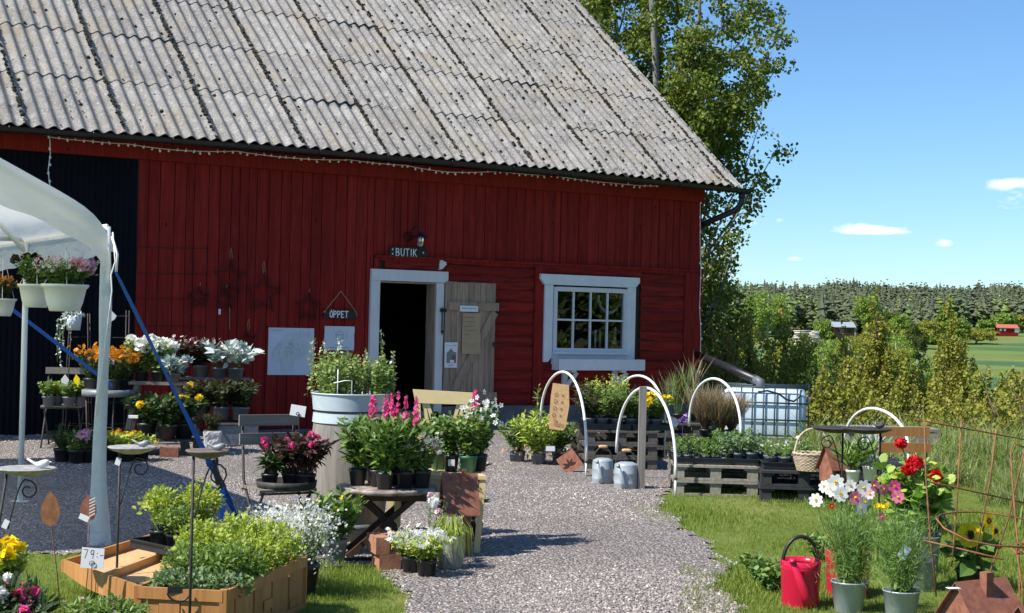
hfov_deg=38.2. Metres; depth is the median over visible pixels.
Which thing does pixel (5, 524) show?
paper tag
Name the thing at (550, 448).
pot tag
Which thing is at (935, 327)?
broadleaf tree
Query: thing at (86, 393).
round table
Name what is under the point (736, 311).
broadleaf tree
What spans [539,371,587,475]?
plastic hoop
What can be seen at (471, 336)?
notice
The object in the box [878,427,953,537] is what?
folding chair
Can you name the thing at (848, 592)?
potted cosmos
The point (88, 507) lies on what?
leaf stake
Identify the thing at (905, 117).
sky
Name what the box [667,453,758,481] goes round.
pallet
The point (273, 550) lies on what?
potted herb
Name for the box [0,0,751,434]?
barn
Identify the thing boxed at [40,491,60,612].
leaf stake
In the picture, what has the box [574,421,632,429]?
plant tray
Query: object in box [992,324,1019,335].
cottage
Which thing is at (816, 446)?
young plant
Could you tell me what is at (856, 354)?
broadleaf tree
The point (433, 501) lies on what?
potted rose
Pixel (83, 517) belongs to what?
paper tag
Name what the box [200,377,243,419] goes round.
potted dahlia
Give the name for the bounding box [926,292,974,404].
shrub
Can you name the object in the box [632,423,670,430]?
plant tray
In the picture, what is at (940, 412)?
shrub
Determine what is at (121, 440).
potted pansy
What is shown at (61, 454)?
potted plant
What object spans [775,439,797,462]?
young plant
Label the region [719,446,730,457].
young plant
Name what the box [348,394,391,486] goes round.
potted lobelia
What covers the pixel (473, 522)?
potted lobelia
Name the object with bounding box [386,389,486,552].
wooden chair
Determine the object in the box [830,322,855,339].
shed
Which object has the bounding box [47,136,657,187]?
string lights
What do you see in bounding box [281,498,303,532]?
potted rock plant
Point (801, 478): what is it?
pallet
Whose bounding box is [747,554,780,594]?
potted seedling
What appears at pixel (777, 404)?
water tank
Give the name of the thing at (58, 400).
potted mint
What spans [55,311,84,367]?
potted trailing plant
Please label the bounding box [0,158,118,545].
party tent
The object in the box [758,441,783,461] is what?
young plant
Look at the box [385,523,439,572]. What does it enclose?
potted phlox
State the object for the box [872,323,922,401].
shrub
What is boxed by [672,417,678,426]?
plant label
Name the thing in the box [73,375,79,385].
plant label
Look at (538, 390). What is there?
potted thistle
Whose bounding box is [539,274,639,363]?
window
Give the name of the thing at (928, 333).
broadleaf tree
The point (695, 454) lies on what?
young plant
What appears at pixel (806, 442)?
young plant
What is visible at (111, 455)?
potted pansy
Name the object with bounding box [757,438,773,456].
young plant
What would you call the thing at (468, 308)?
notice
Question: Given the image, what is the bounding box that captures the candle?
[594,330,595,347]
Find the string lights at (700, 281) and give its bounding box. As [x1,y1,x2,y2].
[699,202,701,368]
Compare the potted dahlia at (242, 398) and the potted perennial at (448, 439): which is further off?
the potted dahlia at (242, 398)
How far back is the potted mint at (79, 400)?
17.11 m
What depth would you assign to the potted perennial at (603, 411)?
16.15 m
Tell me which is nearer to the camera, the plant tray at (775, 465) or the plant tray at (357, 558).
the plant tray at (357, 558)
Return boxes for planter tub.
[304,329,397,411]
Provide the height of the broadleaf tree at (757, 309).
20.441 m
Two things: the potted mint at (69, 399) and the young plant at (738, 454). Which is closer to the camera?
the young plant at (738, 454)
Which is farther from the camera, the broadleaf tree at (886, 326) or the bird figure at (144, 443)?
the broadleaf tree at (886, 326)
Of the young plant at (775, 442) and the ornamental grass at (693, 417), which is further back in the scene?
the ornamental grass at (693, 417)
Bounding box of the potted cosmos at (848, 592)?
[797,474,886,612]
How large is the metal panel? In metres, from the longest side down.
0.210 x 0.210 x 0.011 m
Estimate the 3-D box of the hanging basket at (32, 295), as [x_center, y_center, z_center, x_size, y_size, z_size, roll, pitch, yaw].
[-3.777,-0.236,11.693,0.313,0.488,0.363,2,-1,-44]
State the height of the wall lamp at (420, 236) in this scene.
0.311 m
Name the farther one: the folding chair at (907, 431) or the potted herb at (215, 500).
the folding chair at (907, 431)
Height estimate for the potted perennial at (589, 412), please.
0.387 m
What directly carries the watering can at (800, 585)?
on the ground at (1002, 354)
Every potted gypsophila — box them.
[235,498,309,532]
[254,492,347,597]
[299,494,321,552]
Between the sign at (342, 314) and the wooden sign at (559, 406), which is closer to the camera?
the wooden sign at (559, 406)
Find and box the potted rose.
[425,492,447,532]
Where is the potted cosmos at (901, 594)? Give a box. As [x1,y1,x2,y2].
[850,480,952,612]
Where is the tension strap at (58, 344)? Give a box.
[13,309,111,386]
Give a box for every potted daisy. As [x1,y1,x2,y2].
[66,342,114,388]
[87,346,138,389]
[109,345,143,388]
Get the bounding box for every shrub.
[202,410,223,446]
[700,327,748,399]
[701,318,754,386]
[721,311,778,382]
[736,331,813,391]
[744,299,810,383]
[773,337,837,404]
[797,357,875,425]
[806,377,912,436]
[829,322,872,407]
[836,329,917,408]
[843,351,958,422]
[852,285,904,404]
[866,372,984,433]
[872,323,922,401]
[898,333,931,401]
[899,331,985,413]
[910,361,1023,432]
[925,333,994,418]
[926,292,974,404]
[955,388,1023,439]
[973,370,1023,416]
[995,365,1023,404]
[1009,377,1023,403]
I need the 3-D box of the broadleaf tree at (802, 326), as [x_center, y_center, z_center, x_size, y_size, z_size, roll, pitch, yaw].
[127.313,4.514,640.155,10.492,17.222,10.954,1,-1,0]
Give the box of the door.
[440,281,498,404]
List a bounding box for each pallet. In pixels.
[570,422,657,444]
[570,435,657,457]
[571,448,657,469]
[622,416,701,435]
[627,429,700,447]
[657,444,689,458]
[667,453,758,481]
[667,468,758,497]
[755,463,846,487]
[757,474,846,502]
[819,453,902,478]
[848,473,902,494]
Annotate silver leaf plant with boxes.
[199,339,246,377]
[205,340,264,377]
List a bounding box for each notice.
[324,326,354,349]
[460,305,477,311]
[462,313,480,353]
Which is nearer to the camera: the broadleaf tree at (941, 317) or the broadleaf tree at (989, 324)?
the broadleaf tree at (941, 317)
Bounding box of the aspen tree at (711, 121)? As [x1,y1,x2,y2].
[578,0,798,384]
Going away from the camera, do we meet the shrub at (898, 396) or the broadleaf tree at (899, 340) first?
the shrub at (898, 396)
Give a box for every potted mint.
[37,379,56,405]
[47,380,66,405]
[57,381,82,406]
[74,380,85,405]
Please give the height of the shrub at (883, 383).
3.398 m
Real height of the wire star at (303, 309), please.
0.438 m
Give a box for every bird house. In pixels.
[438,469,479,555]
[815,441,853,494]
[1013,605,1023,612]
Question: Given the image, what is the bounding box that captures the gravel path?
[0,415,746,612]
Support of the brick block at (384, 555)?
on the gravel path
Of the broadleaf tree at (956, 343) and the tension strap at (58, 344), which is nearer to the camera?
the tension strap at (58, 344)
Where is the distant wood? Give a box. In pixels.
[703,277,1023,338]
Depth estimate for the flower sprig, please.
16.28 m
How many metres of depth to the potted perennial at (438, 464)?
10.50 m
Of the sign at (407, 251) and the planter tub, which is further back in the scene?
the sign at (407, 251)
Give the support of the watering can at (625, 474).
on the gravel path
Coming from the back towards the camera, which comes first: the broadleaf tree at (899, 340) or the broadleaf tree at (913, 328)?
the broadleaf tree at (913, 328)
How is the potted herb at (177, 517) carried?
on the plant tray at (144, 543)
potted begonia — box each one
[172,334,198,376]
[188,337,222,376]
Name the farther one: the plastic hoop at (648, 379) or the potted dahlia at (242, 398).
the potted dahlia at (242, 398)
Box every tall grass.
[695,387,1018,439]
[764,401,1023,527]
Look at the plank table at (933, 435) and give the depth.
17.93 m
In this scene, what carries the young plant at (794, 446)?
in the plant tray at (775, 465)
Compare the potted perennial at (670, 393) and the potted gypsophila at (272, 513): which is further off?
the potted perennial at (670, 393)
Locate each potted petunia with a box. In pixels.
[0,534,39,584]
[0,598,34,612]
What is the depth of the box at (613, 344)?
23.66 m
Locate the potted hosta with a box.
[303,482,368,565]
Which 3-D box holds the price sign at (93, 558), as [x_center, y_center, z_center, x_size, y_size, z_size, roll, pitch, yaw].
[-2.071,1.411,7.285,0.118,0.448,0.010,1,-1,0]
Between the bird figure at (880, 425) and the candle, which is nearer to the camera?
the bird figure at (880, 425)
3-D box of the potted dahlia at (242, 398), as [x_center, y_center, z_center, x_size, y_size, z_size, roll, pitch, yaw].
[-3.389,1.160,18.479,0.509,0.514,0.471,1,-1,11]
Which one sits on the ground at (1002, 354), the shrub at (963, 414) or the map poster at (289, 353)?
the shrub at (963, 414)
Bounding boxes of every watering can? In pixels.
[592,445,612,483]
[614,449,637,488]
[780,535,821,610]
[825,527,871,596]
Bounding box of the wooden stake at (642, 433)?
[637,386,646,488]
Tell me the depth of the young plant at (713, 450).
14.05 m
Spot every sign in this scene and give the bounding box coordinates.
[80,547,104,598]
[290,404,305,437]
[323,291,356,318]
[389,246,426,256]
[549,383,568,429]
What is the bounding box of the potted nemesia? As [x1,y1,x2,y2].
[404,431,445,487]
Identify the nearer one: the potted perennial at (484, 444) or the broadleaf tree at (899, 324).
the potted perennial at (484, 444)
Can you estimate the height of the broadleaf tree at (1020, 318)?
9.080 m
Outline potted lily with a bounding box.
[823,435,878,482]
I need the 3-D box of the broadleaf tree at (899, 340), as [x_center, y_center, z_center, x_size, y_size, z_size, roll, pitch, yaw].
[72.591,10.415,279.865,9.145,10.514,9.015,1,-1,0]
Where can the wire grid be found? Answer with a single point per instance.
(158, 247)
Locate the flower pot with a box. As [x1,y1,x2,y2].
[509,451,516,461]
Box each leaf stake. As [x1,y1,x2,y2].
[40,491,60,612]
[80,494,96,600]
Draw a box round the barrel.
[310,410,385,541]
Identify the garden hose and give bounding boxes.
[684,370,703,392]
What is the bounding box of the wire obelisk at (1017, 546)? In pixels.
[914,419,1023,604]
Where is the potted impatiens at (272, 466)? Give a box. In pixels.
[252,442,289,482]
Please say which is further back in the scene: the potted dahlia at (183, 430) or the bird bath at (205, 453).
the potted dahlia at (183, 430)
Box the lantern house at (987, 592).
[935,571,1020,612]
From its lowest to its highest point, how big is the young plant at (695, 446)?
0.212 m
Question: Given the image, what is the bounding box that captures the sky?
[585,0,1023,289]
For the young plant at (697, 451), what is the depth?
14.17 m
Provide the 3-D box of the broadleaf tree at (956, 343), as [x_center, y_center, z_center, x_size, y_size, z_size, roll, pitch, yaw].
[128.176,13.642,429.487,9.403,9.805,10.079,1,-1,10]
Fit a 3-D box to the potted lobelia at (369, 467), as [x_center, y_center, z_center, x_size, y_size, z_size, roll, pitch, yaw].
[-0.926,0.899,10.214,0.372,0.637,0.405,2,-1,-31]
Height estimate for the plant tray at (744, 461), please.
0.058 m
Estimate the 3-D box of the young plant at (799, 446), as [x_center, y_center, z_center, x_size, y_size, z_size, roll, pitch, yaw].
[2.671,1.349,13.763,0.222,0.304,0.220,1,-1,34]
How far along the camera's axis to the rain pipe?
22.16 m
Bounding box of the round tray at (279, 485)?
[256,477,316,490]
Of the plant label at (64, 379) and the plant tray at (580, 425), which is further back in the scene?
the plant label at (64, 379)
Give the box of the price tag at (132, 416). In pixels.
[128,415,137,417]
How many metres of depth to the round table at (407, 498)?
9.86 m
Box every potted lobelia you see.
[333,393,379,485]
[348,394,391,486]
[349,395,396,482]
[356,416,417,489]
[369,390,425,484]
[378,395,433,488]
[457,389,492,541]
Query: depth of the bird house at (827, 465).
12.93 m
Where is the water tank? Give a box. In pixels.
[719,382,809,450]
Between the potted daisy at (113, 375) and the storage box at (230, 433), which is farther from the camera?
the storage box at (230, 433)
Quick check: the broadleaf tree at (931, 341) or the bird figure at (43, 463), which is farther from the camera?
the broadleaf tree at (931, 341)
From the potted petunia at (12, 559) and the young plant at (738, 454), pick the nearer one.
the potted petunia at (12, 559)
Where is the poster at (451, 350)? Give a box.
[444,342,457,367]
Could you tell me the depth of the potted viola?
9.70 m
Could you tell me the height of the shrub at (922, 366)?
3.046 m
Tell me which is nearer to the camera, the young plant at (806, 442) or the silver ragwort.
the young plant at (806, 442)
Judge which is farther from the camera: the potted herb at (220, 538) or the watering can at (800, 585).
the watering can at (800, 585)
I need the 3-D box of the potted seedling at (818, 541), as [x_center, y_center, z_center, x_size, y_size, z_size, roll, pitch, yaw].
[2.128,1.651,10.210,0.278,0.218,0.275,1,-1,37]
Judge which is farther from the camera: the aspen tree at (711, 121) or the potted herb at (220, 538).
the aspen tree at (711, 121)
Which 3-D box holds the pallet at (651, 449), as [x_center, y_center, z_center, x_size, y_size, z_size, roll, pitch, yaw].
[1.133,1.574,16.696,0.809,0.143,1.220,1,-1,-6]
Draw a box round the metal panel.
[556,449,582,471]
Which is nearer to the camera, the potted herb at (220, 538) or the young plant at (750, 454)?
the potted herb at (220, 538)
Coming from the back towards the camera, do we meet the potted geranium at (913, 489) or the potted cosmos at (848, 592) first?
the potted geranium at (913, 489)
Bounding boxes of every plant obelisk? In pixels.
[62,313,92,432]
[107,310,129,429]
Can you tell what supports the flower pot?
on the gravel path
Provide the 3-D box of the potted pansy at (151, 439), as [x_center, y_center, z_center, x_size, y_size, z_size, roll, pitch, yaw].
[-4.015,1.490,15.873,0.424,0.329,0.480,2,-1,-22]
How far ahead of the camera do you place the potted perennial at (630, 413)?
16.20 m
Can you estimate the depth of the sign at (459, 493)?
9.99 m
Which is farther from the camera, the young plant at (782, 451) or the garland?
the garland
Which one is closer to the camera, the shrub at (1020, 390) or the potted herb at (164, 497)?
the potted herb at (164, 497)
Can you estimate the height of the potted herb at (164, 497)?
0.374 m
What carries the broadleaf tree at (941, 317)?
on the ground at (1002, 354)
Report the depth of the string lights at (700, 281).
24.25 m
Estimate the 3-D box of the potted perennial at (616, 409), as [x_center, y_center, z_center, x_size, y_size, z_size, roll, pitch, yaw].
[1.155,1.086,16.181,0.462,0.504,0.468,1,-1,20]
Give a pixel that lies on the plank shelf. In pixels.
(198, 421)
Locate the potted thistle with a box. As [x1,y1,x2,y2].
[531,384,544,450]
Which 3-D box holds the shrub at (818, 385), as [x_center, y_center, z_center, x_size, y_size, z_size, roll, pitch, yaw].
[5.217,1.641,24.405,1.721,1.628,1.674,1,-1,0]
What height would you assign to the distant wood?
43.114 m
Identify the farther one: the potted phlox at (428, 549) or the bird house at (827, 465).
the bird house at (827, 465)
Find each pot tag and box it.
[448,459,454,465]
[546,446,554,450]
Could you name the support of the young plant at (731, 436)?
in the plant tray
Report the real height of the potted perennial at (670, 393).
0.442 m
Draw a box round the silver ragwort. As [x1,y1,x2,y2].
[154,352,193,381]
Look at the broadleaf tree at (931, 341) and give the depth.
596.37 m
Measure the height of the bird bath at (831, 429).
0.903 m
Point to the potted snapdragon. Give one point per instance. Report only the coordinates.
(8, 586)
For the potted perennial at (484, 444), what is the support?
on the wooden chair at (429, 397)
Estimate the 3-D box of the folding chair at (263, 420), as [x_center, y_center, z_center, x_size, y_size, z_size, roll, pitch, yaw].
[-1.582,1.210,9.985,0.430,0.935,0.504,2,-1,-29]
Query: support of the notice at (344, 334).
attached to the barn
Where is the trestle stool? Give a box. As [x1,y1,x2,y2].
[124,380,189,453]
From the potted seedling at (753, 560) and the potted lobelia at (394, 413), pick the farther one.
the potted lobelia at (394, 413)
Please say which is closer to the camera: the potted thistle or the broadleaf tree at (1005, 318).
the potted thistle
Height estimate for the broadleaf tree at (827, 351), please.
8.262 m
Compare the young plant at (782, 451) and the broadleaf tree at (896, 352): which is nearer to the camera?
the young plant at (782, 451)
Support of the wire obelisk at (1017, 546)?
on the ground at (1002, 354)
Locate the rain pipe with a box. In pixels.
[694,351,765,388]
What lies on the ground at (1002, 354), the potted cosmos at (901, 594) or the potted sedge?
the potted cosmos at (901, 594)
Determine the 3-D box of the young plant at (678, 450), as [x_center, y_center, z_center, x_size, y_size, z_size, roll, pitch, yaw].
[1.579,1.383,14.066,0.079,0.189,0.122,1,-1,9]
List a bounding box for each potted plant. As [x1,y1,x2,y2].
[6,586,66,612]
[42,421,79,461]
[58,592,102,612]
[63,428,92,463]
[76,429,92,462]
[78,589,133,612]
[101,594,153,612]
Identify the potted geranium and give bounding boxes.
[122,333,164,380]
[133,335,179,381]
[871,437,955,591]
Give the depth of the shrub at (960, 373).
27.02 m
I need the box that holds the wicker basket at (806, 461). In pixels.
[792,428,829,471]
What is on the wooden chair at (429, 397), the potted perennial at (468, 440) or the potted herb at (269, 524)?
the potted perennial at (468, 440)
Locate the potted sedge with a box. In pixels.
[432,513,474,568]
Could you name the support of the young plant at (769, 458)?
in the plant tray at (775, 465)
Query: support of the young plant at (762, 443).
in the plant tray
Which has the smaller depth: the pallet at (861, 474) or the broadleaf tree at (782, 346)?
the pallet at (861, 474)
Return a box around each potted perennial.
[421,411,453,469]
[430,410,469,471]
[449,412,490,472]
[459,389,503,471]
[496,418,530,461]
[509,409,568,464]
[546,420,577,461]
[569,380,610,423]
[569,394,606,423]
[582,387,624,423]
[585,374,629,423]
[599,383,638,423]
[617,395,638,428]
[625,384,647,423]
[627,392,659,423]
[637,389,676,418]
[648,391,675,424]
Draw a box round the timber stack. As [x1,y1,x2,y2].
[793,330,819,344]
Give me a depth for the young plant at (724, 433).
14.24 m
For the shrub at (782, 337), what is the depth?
30.89 m
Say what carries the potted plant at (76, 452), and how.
on the gravel path
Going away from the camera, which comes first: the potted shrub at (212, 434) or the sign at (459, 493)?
the sign at (459, 493)
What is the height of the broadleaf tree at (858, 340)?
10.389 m
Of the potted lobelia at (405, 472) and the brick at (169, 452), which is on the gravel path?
the brick at (169, 452)
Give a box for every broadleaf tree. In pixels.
[713,304,737,341]
[727,314,760,356]
[737,293,768,341]
[746,289,791,339]
[759,345,813,383]
[764,341,806,357]
[794,297,814,329]
[797,331,827,380]
[800,343,844,383]
[812,318,834,341]
[821,338,854,363]
[828,347,873,385]
[833,335,864,371]
[847,332,870,365]
[851,293,884,331]
[864,322,894,342]
[880,309,903,334]
[887,312,911,344]
[887,334,918,373]
[890,345,913,372]
[895,357,942,394]
[896,326,933,343]
[903,322,927,361]
[916,319,945,337]
[927,337,944,344]
[933,305,958,338]
[936,337,969,359]
[944,317,972,339]
[956,327,999,343]
[976,318,995,330]
[991,312,1019,324]
[1014,314,1023,331]
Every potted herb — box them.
[132,483,185,545]
[143,564,197,603]
[150,504,200,546]
[159,538,227,580]
[172,514,229,562]
[173,565,224,588]
[174,475,225,532]
[180,522,247,567]
[194,569,254,597]
[197,537,269,584]
[214,508,274,572]
[221,528,286,577]
[246,516,307,570]
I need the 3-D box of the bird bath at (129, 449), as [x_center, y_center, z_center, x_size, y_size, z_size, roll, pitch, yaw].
[-2.038,1.194,7.890,0.259,0.895,0.260,1,-1,0]
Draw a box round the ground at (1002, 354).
[22,322,1023,612]
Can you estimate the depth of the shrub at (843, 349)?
32.94 m
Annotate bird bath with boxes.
[0,465,56,528]
[108,444,156,567]
[185,448,229,612]
[812,425,849,525]
[841,426,891,563]
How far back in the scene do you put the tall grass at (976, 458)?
16.53 m
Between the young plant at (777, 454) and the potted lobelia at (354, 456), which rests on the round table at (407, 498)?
the potted lobelia at (354, 456)
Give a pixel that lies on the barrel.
(332, 472)
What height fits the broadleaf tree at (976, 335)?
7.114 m
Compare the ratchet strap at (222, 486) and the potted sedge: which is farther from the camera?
the ratchet strap at (222, 486)
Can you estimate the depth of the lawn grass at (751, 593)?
11.35 m
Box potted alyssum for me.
[724,556,738,571]
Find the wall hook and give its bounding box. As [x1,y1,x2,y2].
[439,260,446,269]
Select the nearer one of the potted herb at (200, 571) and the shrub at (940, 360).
the potted herb at (200, 571)
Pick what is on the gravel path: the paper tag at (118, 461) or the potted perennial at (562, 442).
the potted perennial at (562, 442)
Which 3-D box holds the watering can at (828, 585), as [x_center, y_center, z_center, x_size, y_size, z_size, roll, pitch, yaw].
[2.040,1.538,8.928,0.288,0.417,0.345,2,-1,-17]
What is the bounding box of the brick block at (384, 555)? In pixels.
[366,531,401,571]
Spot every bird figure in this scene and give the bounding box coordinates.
[27,458,51,467]
[131,439,150,446]
[205,441,227,450]
[870,421,886,428]
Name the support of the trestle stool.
on the gravel path
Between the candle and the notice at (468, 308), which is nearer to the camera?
the notice at (468, 308)
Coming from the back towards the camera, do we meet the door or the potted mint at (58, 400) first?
the door
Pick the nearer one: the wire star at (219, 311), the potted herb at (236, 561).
the potted herb at (236, 561)
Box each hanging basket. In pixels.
[0,250,17,315]
[10,246,49,307]
[31,242,99,311]
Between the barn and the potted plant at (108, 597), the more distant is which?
the barn
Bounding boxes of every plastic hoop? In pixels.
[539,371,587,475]
[615,387,677,495]
[621,375,665,456]
[688,377,741,433]
[844,407,909,457]
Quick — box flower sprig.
[678,413,688,439]
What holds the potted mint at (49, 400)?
on the folding chair at (56, 370)
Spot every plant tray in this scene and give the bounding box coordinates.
[127,536,188,555]
[315,557,375,570]
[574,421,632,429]
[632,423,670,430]
[667,450,710,458]
[671,454,730,464]
[725,456,760,464]
[760,459,795,468]
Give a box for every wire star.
[188,283,209,306]
[213,248,246,292]
[215,286,236,328]
[238,320,255,346]
[244,263,281,311]
[295,289,321,319]
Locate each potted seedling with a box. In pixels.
[735,551,775,581]
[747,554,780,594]
[802,531,842,561]
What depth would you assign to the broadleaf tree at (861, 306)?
617.09 m
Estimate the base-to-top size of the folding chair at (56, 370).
0.934 m
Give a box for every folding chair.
[40,367,86,447]
[239,414,316,555]
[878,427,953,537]
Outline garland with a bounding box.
[597,295,620,314]
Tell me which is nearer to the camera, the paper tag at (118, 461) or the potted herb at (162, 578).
the potted herb at (162, 578)
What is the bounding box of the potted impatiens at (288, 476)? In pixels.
[258,431,325,482]
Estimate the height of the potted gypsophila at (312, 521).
0.402 m
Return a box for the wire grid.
[135,245,209,329]
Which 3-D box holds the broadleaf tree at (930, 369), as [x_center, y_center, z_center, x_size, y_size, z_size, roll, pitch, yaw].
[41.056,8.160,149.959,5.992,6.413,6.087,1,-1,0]
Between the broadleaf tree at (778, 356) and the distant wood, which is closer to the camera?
the broadleaf tree at (778, 356)
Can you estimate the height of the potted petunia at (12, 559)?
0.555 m
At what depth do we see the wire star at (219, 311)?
20.11 m
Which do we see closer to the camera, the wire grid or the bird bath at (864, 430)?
the bird bath at (864, 430)
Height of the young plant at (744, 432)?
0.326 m
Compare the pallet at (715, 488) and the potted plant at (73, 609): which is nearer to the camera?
the potted plant at (73, 609)
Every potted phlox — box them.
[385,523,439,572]
[404,526,454,576]
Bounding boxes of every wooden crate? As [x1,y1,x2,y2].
[61,534,173,598]
[134,555,307,612]
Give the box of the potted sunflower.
[940,514,1001,581]
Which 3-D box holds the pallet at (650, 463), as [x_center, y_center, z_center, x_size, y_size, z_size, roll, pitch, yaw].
[1.130,1.720,16.695,0.810,0.143,1.220,1,-1,-6]
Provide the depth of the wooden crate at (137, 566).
7.97 m
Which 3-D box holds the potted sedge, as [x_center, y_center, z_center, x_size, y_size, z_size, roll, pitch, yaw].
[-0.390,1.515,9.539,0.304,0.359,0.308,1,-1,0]
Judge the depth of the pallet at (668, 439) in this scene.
17.51 m
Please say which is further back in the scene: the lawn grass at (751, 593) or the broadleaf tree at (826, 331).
the broadleaf tree at (826, 331)
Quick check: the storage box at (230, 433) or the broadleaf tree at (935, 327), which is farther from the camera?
the broadleaf tree at (935, 327)
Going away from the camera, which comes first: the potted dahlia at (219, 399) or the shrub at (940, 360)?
the potted dahlia at (219, 399)
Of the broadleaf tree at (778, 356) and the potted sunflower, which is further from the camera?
the broadleaf tree at (778, 356)
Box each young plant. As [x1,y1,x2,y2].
[676,442,681,456]
[681,440,692,457]
[690,437,700,453]
[692,446,703,457]
[693,444,701,457]
[702,443,710,457]
[710,428,729,450]
[710,443,722,457]
[714,431,735,457]
[718,431,734,457]
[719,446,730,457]
[722,430,741,454]
[728,432,747,458]
[728,435,743,458]
[735,427,753,454]
[743,430,760,458]
[743,433,761,457]
[752,437,767,455]
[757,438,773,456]
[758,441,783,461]
[760,439,778,461]
[766,436,782,449]
[767,439,784,457]
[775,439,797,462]
[778,440,791,462]
[780,434,796,450]
[783,439,794,457]
[784,434,810,462]
[787,436,809,461]
[800,437,815,450]
[811,439,825,450]
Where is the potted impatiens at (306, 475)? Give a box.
[270,428,342,482]
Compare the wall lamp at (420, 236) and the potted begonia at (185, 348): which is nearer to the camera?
the potted begonia at (185, 348)
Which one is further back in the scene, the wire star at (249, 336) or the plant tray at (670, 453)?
the wire star at (249, 336)
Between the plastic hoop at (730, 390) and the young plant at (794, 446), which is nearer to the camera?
the young plant at (794, 446)
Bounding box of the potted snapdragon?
[0,571,50,610]
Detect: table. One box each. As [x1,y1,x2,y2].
[81,389,134,430]
[146,437,200,447]
[336,481,436,556]
[837,424,940,449]
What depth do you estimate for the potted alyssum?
9.63 m
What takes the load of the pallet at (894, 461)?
on the pallet at (861, 474)
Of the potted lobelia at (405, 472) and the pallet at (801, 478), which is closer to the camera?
the potted lobelia at (405, 472)
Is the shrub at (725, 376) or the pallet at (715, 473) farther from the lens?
the shrub at (725, 376)
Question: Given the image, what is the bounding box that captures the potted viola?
[870,502,902,575]
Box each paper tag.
[1,519,9,528]
[79,513,89,521]
[115,457,121,465]
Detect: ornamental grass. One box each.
[646,371,682,419]
[660,363,697,418]
[672,351,713,420]
[678,381,729,437]
[695,383,750,433]
[716,392,754,432]
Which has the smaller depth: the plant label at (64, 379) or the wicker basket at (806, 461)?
the wicker basket at (806, 461)
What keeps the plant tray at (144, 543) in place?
on the wooden crate at (137, 566)
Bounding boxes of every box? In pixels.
[218,423,257,444]
[608,340,619,348]
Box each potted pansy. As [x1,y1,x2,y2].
[106,428,128,460]
[107,429,145,461]
[116,430,158,460]
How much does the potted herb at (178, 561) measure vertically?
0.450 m
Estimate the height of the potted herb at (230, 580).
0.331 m
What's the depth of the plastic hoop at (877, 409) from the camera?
13.91 m
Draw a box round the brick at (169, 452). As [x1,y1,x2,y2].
[160,447,178,457]
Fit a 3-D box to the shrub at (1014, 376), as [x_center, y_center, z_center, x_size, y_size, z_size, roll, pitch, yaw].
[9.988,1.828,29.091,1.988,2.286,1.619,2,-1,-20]
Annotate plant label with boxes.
[61,375,68,385]
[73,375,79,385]
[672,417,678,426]
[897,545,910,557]
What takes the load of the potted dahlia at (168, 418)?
on the table at (193, 440)
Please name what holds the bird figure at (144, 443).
on the bird bath at (129, 449)
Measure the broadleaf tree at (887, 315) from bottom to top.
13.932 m
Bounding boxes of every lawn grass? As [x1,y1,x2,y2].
[21,551,408,612]
[655,450,1023,612]
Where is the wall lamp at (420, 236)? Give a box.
[404,225,429,246]
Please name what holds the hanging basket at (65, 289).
hanging from the party tent
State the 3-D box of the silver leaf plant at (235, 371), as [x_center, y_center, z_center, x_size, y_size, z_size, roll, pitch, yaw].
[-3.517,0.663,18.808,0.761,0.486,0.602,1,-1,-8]
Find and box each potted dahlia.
[120,391,166,437]
[145,391,194,438]
[167,391,209,437]
[182,378,218,418]
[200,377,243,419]
[221,379,260,419]
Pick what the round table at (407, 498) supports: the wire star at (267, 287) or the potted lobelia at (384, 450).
the potted lobelia at (384, 450)
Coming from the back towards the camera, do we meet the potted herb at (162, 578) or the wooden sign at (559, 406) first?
the wooden sign at (559, 406)
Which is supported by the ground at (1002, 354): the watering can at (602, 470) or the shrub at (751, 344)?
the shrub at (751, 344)
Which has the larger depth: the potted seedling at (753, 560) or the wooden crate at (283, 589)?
the potted seedling at (753, 560)
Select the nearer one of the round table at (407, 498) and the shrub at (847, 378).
the round table at (407, 498)
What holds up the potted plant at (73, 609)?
on the ground at (1002, 354)
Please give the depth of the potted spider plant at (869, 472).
12.75 m
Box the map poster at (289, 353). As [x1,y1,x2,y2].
[267,328,313,374]
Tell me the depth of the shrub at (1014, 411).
21.29 m
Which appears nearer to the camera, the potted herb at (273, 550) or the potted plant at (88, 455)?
the potted herb at (273, 550)
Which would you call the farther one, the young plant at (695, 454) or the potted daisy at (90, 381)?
the potted daisy at (90, 381)
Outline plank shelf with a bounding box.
[180,376,249,434]
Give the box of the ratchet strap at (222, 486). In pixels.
[111,265,237,520]
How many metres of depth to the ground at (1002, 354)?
12.51 m
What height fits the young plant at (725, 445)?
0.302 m
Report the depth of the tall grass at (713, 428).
24.24 m
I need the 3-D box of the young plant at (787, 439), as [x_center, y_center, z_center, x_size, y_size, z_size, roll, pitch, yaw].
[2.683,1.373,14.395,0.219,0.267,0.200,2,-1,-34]
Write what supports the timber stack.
on the ground at (1002, 354)
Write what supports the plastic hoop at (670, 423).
on the ground at (1002, 354)
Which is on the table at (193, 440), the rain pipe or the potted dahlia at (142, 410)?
the potted dahlia at (142, 410)
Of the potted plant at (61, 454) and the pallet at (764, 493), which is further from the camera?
the potted plant at (61, 454)
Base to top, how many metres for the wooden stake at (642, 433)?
1.000 m
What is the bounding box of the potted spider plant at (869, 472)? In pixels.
[848,420,889,480]
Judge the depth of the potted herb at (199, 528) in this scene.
7.76 m

